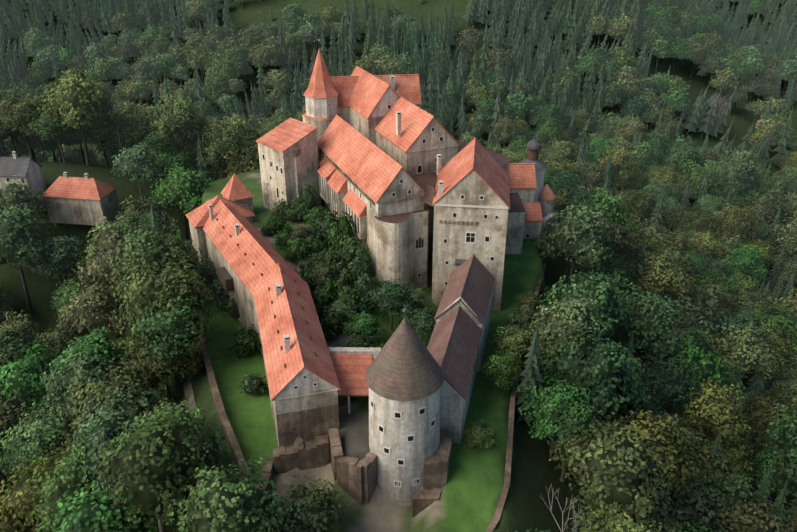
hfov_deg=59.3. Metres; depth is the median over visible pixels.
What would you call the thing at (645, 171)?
tree
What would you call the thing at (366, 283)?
bush
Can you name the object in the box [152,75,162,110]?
tree
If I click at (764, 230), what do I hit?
tree
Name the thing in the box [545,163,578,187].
tree
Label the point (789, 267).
tree
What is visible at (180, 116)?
tree
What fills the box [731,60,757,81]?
tree
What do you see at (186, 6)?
tree
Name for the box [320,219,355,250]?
bush
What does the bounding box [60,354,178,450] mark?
tree
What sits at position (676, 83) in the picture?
tree
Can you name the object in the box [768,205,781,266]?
tree
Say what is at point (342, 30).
tree patch
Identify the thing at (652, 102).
tree
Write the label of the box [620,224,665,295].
tree
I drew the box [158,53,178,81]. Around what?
tree
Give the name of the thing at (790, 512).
tree
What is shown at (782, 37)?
tree patch
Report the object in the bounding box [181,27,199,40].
tree
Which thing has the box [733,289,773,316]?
tree
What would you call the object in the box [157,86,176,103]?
tree
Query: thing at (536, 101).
tree
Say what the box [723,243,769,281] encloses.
tree
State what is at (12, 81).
tree
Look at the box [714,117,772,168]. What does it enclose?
tree patch
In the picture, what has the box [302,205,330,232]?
bush
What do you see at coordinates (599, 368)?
tree
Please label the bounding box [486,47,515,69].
tree
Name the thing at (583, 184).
tree
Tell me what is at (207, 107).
tree
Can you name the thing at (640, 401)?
tree
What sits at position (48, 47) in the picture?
tree
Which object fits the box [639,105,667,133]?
tree
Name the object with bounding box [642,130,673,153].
tree
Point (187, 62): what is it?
tree
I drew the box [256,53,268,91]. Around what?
tree
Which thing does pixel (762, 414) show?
tree
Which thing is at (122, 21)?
tree
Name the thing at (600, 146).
tree
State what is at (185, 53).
tree
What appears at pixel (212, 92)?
tree
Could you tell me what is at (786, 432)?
tree
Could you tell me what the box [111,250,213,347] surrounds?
tree
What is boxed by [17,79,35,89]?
tree
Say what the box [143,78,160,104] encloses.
tree
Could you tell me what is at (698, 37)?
tree
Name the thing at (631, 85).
tree
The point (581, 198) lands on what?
tree
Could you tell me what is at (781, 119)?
tree
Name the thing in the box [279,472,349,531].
tree
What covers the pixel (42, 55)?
tree
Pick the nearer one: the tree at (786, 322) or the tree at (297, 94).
the tree at (786, 322)
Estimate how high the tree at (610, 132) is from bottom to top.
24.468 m
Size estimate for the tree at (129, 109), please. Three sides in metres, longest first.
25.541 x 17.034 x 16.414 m
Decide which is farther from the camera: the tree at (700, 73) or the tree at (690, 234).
the tree at (700, 73)
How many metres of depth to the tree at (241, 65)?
373.09 m
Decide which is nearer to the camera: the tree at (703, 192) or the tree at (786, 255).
the tree at (786, 255)
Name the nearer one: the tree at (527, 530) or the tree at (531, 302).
the tree at (527, 530)
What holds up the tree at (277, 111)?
on the ground
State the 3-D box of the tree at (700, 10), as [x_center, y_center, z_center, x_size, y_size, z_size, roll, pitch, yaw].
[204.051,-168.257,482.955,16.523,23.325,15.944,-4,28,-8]
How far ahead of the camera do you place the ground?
141.91 m
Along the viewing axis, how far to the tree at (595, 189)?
258.90 m
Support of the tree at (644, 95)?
on the ground
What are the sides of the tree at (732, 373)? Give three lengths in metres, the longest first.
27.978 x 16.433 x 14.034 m
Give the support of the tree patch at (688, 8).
on the ground
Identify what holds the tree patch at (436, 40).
on the ground
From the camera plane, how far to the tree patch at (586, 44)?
379.80 m
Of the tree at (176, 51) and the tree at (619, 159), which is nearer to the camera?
the tree at (619, 159)
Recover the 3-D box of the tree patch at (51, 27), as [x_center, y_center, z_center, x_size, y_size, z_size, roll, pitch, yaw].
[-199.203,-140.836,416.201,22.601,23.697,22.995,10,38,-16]
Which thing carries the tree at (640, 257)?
on the ground
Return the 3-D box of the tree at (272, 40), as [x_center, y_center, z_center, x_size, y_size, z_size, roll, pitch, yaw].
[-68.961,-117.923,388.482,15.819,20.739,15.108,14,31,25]
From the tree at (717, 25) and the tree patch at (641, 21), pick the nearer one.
the tree patch at (641, 21)
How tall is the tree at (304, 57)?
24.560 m
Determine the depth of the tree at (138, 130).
204.81 m
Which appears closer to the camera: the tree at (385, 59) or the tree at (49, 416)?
the tree at (49, 416)
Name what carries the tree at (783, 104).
on the ground
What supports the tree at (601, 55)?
on the ground
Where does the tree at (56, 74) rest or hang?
on the ground
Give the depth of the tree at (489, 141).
311.03 m
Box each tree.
[0,61,11,87]
[0,85,35,156]
[0,92,22,156]
[0,94,42,160]
[0,139,10,156]
[0,175,51,223]
[0,203,55,314]
[0,281,19,324]
[0,308,45,345]
[0,320,44,377]
[0,334,42,383]
[0,342,59,417]
[0,381,20,435]
[0,383,31,455]
[0,415,70,478]
[0,443,69,531]
[0,450,17,495]
[0,484,40,531]
[4,131,39,160]
[5,400,74,475]
[6,56,19,92]
[11,148,51,161]
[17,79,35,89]
[17,85,37,97]
[23,27,45,42]
[23,33,47,56]
[23,60,52,82]
[25,439,99,531]
[27,237,78,289]
[28,132,78,161]
[29,104,80,163]
[30,82,62,161]
[30,234,85,286]
[32,49,65,84]
[34,317,96,361]
[35,50,47,90]
[37,65,121,165]
[38,358,50,397]
[40,44,59,54]
[40,339,124,414]
[40,484,165,531]
[41,144,100,164]
[43,33,62,46]
[45,376,80,419]
[48,38,62,85]
[48,327,135,402]
[50,277,95,323]
[52,144,67,162]
[55,47,73,69]
[57,282,131,338]
[58,442,75,457]
[59,68,83,82]
[60,132,97,163]
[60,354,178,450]
[65,143,99,164]
[65,407,139,500]
[66,331,101,350]
[67,52,89,78]
[68,246,119,298]
[69,381,174,447]
[72,110,117,166]
[74,213,157,343]
[82,42,111,63]
[82,284,109,340]
[83,55,99,74]
[84,67,107,82]
[84,220,117,252]
[91,58,120,81]
[91,82,111,97]
[91,412,208,531]
[95,138,131,160]
[96,496,158,527]
[98,142,140,166]
[99,80,115,94]
[100,107,142,150]
[101,34,121,46]
[102,400,231,506]
[104,336,138,361]
[105,40,115,81]
[106,219,202,303]
[107,55,126,84]
[107,221,185,286]
[108,44,120,57]
[109,11,137,31]
[109,100,158,148]
[109,108,159,149]
[110,90,133,104]
[110,103,125,115]
[111,142,149,157]
[111,143,161,203]
[111,209,176,236]
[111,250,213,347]
[112,194,171,232]
[114,79,131,93]
[115,27,138,40]
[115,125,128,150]
[115,339,164,389]
[116,39,138,65]
[116,62,135,80]
[118,31,140,63]
[121,80,148,103]
[121,99,138,111]
[125,342,205,402]
[128,287,221,389]
[129,56,158,97]
[130,26,142,35]
[130,71,152,105]
[132,33,154,51]
[134,0,160,21]
[135,397,211,438]
[137,45,153,58]
[138,53,160,75]
[138,128,174,156]
[141,26,158,38]
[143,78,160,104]
[146,105,159,115]
[146,162,213,241]
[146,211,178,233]
[147,40,170,56]
[148,93,212,162]
[149,52,175,82]
[150,148,194,183]
[150,200,163,235]
[151,36,172,47]
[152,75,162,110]
[155,21,173,39]
[156,457,291,531]
[157,79,181,97]
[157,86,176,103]
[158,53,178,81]
[160,2,168,39]
[160,131,193,159]
[163,75,170,105]
[167,62,191,87]
[168,44,186,79]
[168,89,196,109]
[169,84,195,100]
[170,2,182,45]
[172,2,182,43]
[178,45,194,75]
[178,128,219,167]
[179,0,198,27]
[181,0,189,35]
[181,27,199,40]
[183,31,204,47]
[184,77,203,87]
[185,0,212,26]
[185,46,201,77]
[187,43,210,84]
[187,115,218,180]
[188,86,204,101]
[191,97,217,117]
[193,51,205,116]
[195,134,213,182]
[198,49,217,66]
[198,123,250,167]
[199,6,215,20]
[200,0,220,10]
[201,35,222,52]
[202,24,228,47]
[202,80,223,112]
[202,116,235,134]
[203,50,231,70]
[203,63,221,84]
[208,72,230,93]
[209,110,225,122]
[212,137,259,180]
[214,54,243,96]
[214,91,239,112]
[216,35,241,51]
[222,113,266,150]
[223,23,241,39]
[225,114,253,125]
[226,45,239,57]
[227,77,246,97]
[229,46,249,80]
[229,55,253,92]
[237,27,261,47]
[240,43,254,66]
[247,45,259,73]
[248,113,266,128]
[249,22,270,34]
[250,42,281,88]
[254,32,266,44]
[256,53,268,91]
[256,115,286,131]
[257,128,268,136]
[258,23,279,41]
[260,34,280,69]
[261,88,287,108]
[263,69,291,90]
[268,23,284,35]
[268,72,293,92]
[269,111,293,120]
[270,105,291,117]
[277,13,287,73]
[277,53,287,69]
[278,31,302,68]
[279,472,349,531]
[281,1,308,23]
[285,22,301,50]
[285,48,300,72]
[290,63,303,114]
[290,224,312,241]
[294,107,305,121]
[296,20,325,63]
[299,12,321,48]
[299,78,310,93]
[301,43,309,76]
[305,10,327,23]
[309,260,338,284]
[318,19,334,35]
[320,6,341,23]
[320,26,328,64]
[328,24,338,64]
[329,21,339,37]
[329,299,356,325]
[336,11,349,22]
[341,311,385,340]
[351,55,378,73]
[354,295,374,314]
[363,277,419,329]
[369,44,395,74]
[371,53,396,72]
[381,59,405,74]
[382,6,404,23]
[388,51,418,73]
[389,15,407,36]
[397,305,435,341]
[401,15,416,23]
[404,21,423,32]
[407,288,433,313]
[434,112,452,126]
[440,80,470,101]
[443,99,459,116]
[456,25,483,64]
[456,131,487,149]
[459,110,466,139]
[461,77,484,113]
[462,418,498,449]
[466,46,478,108]
[466,84,494,105]
[466,112,492,136]
[469,67,489,85]
[472,97,502,142]
[478,20,489,71]
[479,349,522,393]
[483,71,496,85]
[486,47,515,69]
[486,128,492,146]
[486,143,501,152]
[487,89,505,146]
[487,102,527,124]
[488,76,509,99]
[489,325,532,363]
[492,117,515,147]
[494,122,526,143]
[496,58,499,79]
[498,146,511,154]
[501,148,525,161]
[503,90,537,117]
[504,136,540,153]
[505,304,538,331]
[506,527,571,531]
[507,70,513,101]
[509,125,514,145]
[512,81,534,97]
[512,322,543,425]
[513,148,552,169]
[514,116,529,132]
[516,291,542,317]
[516,314,560,367]
[516,373,601,460]
[523,125,534,137]
[526,113,540,126]
[526,297,605,358]
[527,94,541,126]
[529,102,569,127]
[533,204,618,285]
[535,47,541,83]
[536,47,546,99]
[538,120,567,143]
[539,267,630,342]
[539,323,642,421]
[539,483,601,531]
[541,141,550,155]
[542,139,578,161]
[543,155,581,187]
[543,170,584,219]
[543,399,609,482]
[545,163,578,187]
[549,417,675,524]
[550,67,578,93]
[554,187,577,212]
[559,188,610,220]
[562,130,572,144]
[563,249,632,298]
[564,211,643,267]
[566,108,593,134]
[568,271,630,314]
[569,461,684,531]
[570,137,592,160]
[570,501,661,531]
[573,53,605,76]
[573,160,603,186]
[574,185,588,196]
[574,188,637,234]
[575,135,585,164]
[579,164,614,193]
[579,174,585,192]
[584,12,612,47]
[584,143,589,163]
[585,129,609,147]
[586,45,614,82]
[586,137,618,162]
[589,183,612,196]
[594,118,611,131]
[595,57,625,76]
[595,111,625,132]
[595,144,637,186]
[596,187,636,215]
[598,278,689,361]
[599,415,632,436]
[601,168,609,194]
[601,408,700,501]
[602,82,630,115]
[602,115,623,139]
[602,117,629,138]
[603,155,613,191]
[605,13,637,43]
[605,405,652,420]
[610,45,635,65]
[611,77,639,107]
[611,117,650,145]
[611,133,632,153]
[611,162,645,190]
[612,67,639,104]
[613,350,654,417]
[617,94,649,116]
[617,188,636,194]
[617,198,642,230]
[618,398,691,455]
[619,29,646,50]
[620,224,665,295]
[621,64,639,78]
[621,249,698,299]
[622,113,641,125]
[622,328,636,373]
[623,133,640,190]
[625,149,647,190]
[625,188,657,224]
[626,234,645,295]
[627,172,649,190]
[628,2,644,12]
[628,55,641,73]
[630,138,668,187]
[631,128,637,152]
[632,87,659,114]
[633,7,638,52]
[633,183,670,205]
[634,77,647,95]
[634,351,705,414]
[635,217,669,244]
[637,75,654,91]
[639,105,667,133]
[640,27,659,56]
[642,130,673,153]
[642,177,668,196]
[643,3,665,18]
[643,166,677,182]
[643,167,652,178]
[644,95,665,128]
[644,165,678,188]
[644,215,652,224]
[645,320,694,359]
[646,35,675,73]
[647,326,735,419]
[648,71,668,80]
[650,182,664,227]
[650,226,696,259]
[651,7,674,28]
[651,25,675,62]
[652,77,669,97]
[653,245,683,292]
[655,118,683,137]
[655,195,684,228]
[656,279,724,343]
[657,92,669,105]
[658,481,732,531]
[660,0,674,5]
[660,90,690,118]
[660,106,677,120]
[660,135,704,173]
[661,74,690,108]
[662,4,681,23]
[662,203,703,234]
[662,412,712,453]
[663,156,681,176]
[664,379,746,439]
[665,182,685,202]
[669,42,690,71]
[671,37,683,61]
[671,519,714,531]
[672,28,682,39]
[672,250,709,290]
[673,16,693,30]
[674,10,694,22]
[674,172,687,203]
[676,228,697,241]
[677,27,688,38]
[677,209,723,239]
[677,380,751,449]
[680,162,724,199]
[680,177,689,207]
[680,437,753,489]
[681,38,695,68]
[682,248,709,278]
[683,42,709,77]
[684,230,726,259]
[688,10,694,37]
[689,4,706,17]
[690,30,706,45]
[691,171,707,214]
[692,13,712,33]
[692,472,771,530]
[694,55,709,68]
[694,147,723,169]
[695,269,742,314]
[695,476,750,492]
[696,194,723,216]
[697,39,707,78]
[698,275,740,321]
[700,57,726,88]
[700,256,732,278]
[702,130,708,149]
[703,30,727,51]
[703,433,764,483]
[704,158,724,177]
[705,321,784,379]
[706,13,724,32]
[707,0,719,7]
[708,245,736,261]
[708,351,736,386]
[708,429,722,463]
[709,48,728,75]
[709,67,741,97]
[711,206,739,229]
[711,310,776,347]
[712,171,758,202]
[713,481,792,531]
[714,148,761,179]
[715,203,761,244]
[716,87,731,95]
[716,232,750,250]
[719,256,740,280]
[720,190,751,211]
[721,186,731,211]
[722,58,736,73]
[722,86,748,114]
[723,47,736,55]
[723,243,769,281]
[726,272,768,300]
[727,52,743,65]
[728,337,746,390]
[728,378,756,422]
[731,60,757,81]
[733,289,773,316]
[736,301,773,318]
[737,304,768,321]
[738,50,758,60]
[738,55,764,78]
[738,236,779,280]
[739,345,766,432]
[739,389,796,456]
[740,45,759,54]
[741,77,763,102]
[741,220,780,247]
[744,303,753,375]
[744,426,751,483]
[745,99,763,123]
[745,186,792,223]
[746,0,764,15]
[747,126,778,145]
[747,173,764,191]
[747,298,796,377]
[750,445,796,502]
[751,43,767,56]
[751,98,786,115]
[751,321,796,374]
[752,174,794,201]
[752,422,777,454]
[752,465,771,510]
[754,68,778,98]
[754,117,784,132]
[755,161,767,175]
[756,160,771,196]
[756,277,764,298]
[757,53,774,73]
[757,284,776,308]
[758,83,775,100]
[759,94,772,129]
[762,123,773,166]
[762,367,796,405]
[764,112,791,126]
[764,242,785,294]
[764,279,769,305]
[764,401,796,490]
[765,52,785,70]
[766,96,787,107]
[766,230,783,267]
[768,105,793,166]
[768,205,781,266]
[769,440,790,482]
[769,478,788,527]
[770,270,784,303]
[770,286,796,319]
[772,165,796,179]
[773,149,795,167]
[774,211,796,255]
[776,128,796,145]
[776,255,796,285]
[777,250,796,286]
[778,58,796,90]
[778,60,796,93]
[778,201,796,227]
[779,282,790,303]
[780,351,796,377]
[781,105,793,121]
[781,270,794,300]
[782,151,796,169]
[782,492,796,531]
[783,190,796,208]
[785,176,796,193]
[785,395,796,416]
[787,49,796,62]
[787,134,796,148]
[787,511,796,531]
[789,176,796,196]
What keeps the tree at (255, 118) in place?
on the ground
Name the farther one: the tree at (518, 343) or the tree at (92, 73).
the tree at (92, 73)
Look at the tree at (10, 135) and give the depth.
204.76 m
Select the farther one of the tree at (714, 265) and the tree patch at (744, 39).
the tree patch at (744, 39)
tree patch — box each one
[0,0,27,44]
[0,0,50,26]
[0,24,29,62]
[0,39,49,89]
[11,0,47,40]
[29,0,69,23]
[44,5,81,48]
[56,38,93,73]
[60,0,108,32]
[63,16,110,54]
[97,0,143,34]
[102,0,152,15]
[118,0,164,30]
[145,0,197,41]
[152,0,188,12]
[180,0,217,20]
[199,0,234,38]
[202,104,247,122]
[215,0,241,12]
[223,76,272,120]
[280,82,308,120]
[285,43,323,95]
[324,32,356,75]
[336,9,385,66]
[344,0,393,52]
[348,59,387,75]
[372,18,420,60]
[396,38,427,85]
[401,17,445,67]
[414,47,466,107]
[417,0,457,48]
[420,75,459,127]
[430,88,481,140]
[432,34,472,83]
[462,0,504,27]
[479,0,494,11]
[487,0,524,50]
[487,34,541,90]
[488,0,531,34]
[493,47,542,102]
[508,6,552,52]
[509,0,541,14]
[511,28,552,69]
[516,57,573,126]
[525,0,566,34]
[534,0,568,17]
[542,45,583,91]
[546,33,584,73]
[549,3,595,52]
[555,0,599,39]
[556,51,613,115]
[558,76,603,133]
[561,102,610,141]
[565,0,603,15]
[575,30,619,79]
[590,0,639,41]
[599,0,642,19]
[612,0,648,15]
[619,4,667,50]
[620,26,652,76]
[627,0,662,15]
[628,105,682,147]
[662,0,699,17]
[677,0,707,13]
[678,85,736,139]
[681,0,726,19]
[710,0,748,27]
[713,4,741,42]
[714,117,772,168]
[716,21,745,49]
[725,17,766,49]
[730,2,767,42]
[740,56,780,95]
[757,17,796,57]
[762,0,796,25]
[763,33,792,62]
[763,66,796,106]
[764,7,796,40]
[778,0,796,13]
[779,1,796,29]
[783,22,795,46]
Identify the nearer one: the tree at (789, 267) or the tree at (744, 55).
the tree at (789, 267)
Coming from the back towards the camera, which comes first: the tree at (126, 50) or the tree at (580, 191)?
the tree at (126, 50)
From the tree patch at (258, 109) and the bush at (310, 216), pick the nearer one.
the bush at (310, 216)
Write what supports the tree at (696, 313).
on the ground
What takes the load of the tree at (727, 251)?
on the ground
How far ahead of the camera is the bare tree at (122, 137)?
203.36 m
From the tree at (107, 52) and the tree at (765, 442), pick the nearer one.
the tree at (765, 442)
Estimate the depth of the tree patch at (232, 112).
345.35 m
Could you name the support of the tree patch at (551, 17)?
on the ground
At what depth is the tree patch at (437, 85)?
346.12 m
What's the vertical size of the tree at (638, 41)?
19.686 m
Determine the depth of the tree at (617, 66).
359.57 m
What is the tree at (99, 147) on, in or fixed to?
on the ground
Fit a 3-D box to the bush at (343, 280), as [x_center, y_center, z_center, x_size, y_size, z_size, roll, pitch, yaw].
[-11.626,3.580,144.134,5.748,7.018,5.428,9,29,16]
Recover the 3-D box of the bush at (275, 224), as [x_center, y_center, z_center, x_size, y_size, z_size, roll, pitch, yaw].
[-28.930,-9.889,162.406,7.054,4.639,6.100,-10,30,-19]
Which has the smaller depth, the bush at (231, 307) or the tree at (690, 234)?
the bush at (231, 307)
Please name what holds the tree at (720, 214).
on the ground
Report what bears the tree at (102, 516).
on the ground
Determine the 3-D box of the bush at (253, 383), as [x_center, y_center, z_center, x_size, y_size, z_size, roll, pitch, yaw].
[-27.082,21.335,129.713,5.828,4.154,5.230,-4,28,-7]
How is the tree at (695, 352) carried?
on the ground
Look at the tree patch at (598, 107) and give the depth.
335.45 m
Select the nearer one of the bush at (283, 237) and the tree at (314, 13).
the bush at (283, 237)
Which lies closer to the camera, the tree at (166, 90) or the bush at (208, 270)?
the bush at (208, 270)
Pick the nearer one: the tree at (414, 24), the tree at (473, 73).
the tree at (473, 73)
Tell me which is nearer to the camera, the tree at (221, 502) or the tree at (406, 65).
the tree at (221, 502)
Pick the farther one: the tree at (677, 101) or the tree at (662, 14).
the tree at (662, 14)
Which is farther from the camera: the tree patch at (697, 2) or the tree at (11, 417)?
the tree patch at (697, 2)
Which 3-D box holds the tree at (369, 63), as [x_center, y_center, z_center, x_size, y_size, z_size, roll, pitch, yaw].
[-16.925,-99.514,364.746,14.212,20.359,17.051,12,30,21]
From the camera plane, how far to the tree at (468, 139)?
296.28 m
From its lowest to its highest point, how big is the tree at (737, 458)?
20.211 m
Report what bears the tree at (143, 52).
on the ground
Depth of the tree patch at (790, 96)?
427.22 m
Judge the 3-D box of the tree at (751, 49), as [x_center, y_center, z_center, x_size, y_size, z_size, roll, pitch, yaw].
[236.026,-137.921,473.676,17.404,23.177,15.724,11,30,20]
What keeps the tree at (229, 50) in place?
on the ground
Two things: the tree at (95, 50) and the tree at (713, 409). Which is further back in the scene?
the tree at (95, 50)
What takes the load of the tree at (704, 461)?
on the ground
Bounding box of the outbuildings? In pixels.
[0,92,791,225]
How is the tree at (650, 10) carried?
on the ground
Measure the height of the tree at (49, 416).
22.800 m
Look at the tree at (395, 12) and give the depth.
395.61 m
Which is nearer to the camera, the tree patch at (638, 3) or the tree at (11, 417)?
the tree at (11, 417)
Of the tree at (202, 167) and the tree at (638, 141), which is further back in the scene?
the tree at (638, 141)
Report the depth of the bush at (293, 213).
165.52 m
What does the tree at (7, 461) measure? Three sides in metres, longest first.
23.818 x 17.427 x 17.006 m
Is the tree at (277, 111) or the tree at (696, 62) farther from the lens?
the tree at (696, 62)
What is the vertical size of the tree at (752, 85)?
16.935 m
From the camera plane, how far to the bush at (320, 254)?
152.71 m
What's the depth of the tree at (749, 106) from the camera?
384.75 m
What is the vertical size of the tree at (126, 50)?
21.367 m
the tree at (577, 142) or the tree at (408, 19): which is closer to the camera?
the tree at (577, 142)
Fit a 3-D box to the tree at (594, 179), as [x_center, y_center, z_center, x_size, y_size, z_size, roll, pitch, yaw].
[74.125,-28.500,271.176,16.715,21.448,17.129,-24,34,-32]
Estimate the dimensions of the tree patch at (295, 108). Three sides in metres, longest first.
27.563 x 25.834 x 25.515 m
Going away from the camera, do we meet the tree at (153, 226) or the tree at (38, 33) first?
the tree at (153, 226)
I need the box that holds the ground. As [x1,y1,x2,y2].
[0,0,796,531]
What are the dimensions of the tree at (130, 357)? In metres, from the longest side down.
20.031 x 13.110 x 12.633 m
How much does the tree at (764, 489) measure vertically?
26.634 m
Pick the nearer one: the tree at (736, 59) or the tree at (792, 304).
the tree at (792, 304)
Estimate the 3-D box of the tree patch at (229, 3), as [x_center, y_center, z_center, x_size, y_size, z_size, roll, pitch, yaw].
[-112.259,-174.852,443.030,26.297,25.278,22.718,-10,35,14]
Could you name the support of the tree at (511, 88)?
on the ground
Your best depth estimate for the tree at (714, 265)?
220.10 m
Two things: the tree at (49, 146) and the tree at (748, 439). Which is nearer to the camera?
the tree at (748, 439)
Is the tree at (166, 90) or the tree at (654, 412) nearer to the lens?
the tree at (654, 412)
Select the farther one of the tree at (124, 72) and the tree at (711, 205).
the tree at (124, 72)
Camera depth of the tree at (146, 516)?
112.29 m
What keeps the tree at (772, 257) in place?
on the ground
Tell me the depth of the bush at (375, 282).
143.91 m
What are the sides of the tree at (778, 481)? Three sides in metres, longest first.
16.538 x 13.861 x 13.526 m
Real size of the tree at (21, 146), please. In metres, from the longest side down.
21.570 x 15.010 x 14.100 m
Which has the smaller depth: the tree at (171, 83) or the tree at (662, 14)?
the tree at (171, 83)
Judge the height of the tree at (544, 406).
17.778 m
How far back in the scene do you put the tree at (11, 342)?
160.98 m
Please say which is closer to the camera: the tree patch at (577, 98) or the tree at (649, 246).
the tree at (649, 246)
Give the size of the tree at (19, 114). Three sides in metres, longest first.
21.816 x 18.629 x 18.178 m
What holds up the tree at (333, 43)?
on the ground
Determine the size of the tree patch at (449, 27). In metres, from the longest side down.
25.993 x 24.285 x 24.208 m
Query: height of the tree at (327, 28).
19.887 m
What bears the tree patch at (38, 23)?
on the ground
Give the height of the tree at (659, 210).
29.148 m
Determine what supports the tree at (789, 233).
on the ground
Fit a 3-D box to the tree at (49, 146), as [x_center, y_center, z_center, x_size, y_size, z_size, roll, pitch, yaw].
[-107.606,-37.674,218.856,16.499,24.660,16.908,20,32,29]
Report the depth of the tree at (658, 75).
368.66 m
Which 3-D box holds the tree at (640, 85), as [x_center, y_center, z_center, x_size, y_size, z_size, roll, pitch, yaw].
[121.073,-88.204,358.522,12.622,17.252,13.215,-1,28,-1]
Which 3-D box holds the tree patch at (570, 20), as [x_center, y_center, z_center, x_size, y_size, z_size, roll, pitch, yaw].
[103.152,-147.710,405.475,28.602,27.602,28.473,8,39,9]
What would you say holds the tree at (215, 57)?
on the ground
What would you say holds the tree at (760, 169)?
on the ground
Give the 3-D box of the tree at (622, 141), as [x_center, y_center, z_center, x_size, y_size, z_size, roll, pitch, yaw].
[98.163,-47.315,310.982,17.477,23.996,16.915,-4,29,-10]
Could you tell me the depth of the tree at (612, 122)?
320.49 m
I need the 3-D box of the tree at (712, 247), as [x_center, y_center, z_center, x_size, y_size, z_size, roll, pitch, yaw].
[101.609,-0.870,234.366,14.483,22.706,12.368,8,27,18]
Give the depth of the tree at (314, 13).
399.45 m
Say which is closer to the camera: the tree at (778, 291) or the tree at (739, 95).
the tree at (778, 291)
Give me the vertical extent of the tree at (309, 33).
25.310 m
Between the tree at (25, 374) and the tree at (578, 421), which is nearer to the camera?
the tree at (578, 421)
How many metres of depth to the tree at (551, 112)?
315.46 m
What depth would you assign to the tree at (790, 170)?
308.60 m
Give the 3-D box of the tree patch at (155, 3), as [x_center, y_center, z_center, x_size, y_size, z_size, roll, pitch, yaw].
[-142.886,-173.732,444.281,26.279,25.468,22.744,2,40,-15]
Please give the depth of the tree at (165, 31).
409.56 m
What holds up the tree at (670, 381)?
on the ground
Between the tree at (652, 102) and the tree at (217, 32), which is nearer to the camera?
the tree at (652, 102)
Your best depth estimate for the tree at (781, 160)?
331.40 m
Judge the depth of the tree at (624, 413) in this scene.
133.96 m
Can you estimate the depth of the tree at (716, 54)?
438.84 m
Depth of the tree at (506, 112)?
319.47 m
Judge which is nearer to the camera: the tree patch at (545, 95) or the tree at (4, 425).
the tree at (4, 425)
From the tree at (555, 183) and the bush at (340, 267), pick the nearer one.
the bush at (340, 267)
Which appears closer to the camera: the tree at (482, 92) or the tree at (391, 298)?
the tree at (391, 298)
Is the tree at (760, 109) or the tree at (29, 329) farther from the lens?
the tree at (760, 109)
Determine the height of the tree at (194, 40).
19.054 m
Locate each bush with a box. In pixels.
[194,255,217,285]
[208,275,229,312]
[221,294,239,320]
[228,324,261,357]
[237,371,267,396]
[259,213,288,235]
[270,199,292,219]
[272,224,299,250]
[283,236,312,265]
[285,197,307,222]
[295,253,323,286]
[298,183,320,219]
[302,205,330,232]
[307,237,325,254]
[310,278,337,303]
[311,210,338,242]
[312,293,331,316]
[313,248,328,260]
[317,306,348,340]
[319,247,341,266]
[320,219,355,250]
[331,260,349,280]
[331,285,371,319]
[332,269,354,298]
[335,211,357,250]
[335,235,363,265]
[342,334,374,346]
[345,253,372,285]
[353,274,379,304]
[354,237,373,272]
[370,341,384,348]
[372,276,382,286]
[540,291,552,300]
[541,285,555,294]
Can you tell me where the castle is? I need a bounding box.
[186,38,555,531]
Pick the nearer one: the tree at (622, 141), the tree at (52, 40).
the tree at (622, 141)
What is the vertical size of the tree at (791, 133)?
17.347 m
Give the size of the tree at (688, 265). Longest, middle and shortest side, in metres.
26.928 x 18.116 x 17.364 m
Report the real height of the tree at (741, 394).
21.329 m
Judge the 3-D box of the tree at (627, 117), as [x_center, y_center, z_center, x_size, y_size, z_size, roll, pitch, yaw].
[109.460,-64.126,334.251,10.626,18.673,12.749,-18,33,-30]
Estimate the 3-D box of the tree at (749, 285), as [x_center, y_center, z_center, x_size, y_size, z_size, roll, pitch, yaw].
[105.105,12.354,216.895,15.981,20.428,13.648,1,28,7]
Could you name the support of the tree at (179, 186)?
on the ground
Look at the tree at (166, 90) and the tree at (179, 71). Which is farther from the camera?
the tree at (179, 71)
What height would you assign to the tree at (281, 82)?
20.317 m
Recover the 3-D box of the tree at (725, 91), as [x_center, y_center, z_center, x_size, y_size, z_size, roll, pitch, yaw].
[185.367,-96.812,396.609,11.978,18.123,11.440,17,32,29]
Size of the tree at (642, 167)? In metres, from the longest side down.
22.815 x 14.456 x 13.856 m
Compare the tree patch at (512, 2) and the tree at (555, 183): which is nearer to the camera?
the tree at (555, 183)
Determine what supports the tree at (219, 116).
on the ground
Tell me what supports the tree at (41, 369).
on the ground
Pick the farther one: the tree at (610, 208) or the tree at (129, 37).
the tree at (129, 37)
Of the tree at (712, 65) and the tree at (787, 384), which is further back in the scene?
the tree at (712, 65)
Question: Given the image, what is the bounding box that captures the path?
[183,379,200,482]
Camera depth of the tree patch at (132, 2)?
435.23 m
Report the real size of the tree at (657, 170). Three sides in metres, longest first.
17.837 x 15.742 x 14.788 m
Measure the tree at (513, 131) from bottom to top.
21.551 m
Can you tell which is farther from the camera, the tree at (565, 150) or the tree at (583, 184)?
the tree at (565, 150)
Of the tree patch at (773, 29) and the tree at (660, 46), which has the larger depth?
the tree patch at (773, 29)
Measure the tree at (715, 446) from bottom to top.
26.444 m
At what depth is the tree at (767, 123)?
352.80 m
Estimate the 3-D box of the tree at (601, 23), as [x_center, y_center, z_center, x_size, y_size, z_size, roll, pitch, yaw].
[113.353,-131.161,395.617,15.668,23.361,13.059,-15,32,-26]
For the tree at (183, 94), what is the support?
on the ground
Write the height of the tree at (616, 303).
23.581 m
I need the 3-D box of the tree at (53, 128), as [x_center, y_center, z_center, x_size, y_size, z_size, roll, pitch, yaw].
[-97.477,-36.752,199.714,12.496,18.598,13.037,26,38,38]
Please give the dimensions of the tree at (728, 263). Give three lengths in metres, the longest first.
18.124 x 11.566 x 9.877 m
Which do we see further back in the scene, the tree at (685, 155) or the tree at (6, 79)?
the tree at (6, 79)
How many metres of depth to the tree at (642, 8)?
425.33 m
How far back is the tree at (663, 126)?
324.36 m
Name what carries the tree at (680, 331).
on the ground
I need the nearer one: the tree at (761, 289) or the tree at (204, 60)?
the tree at (761, 289)

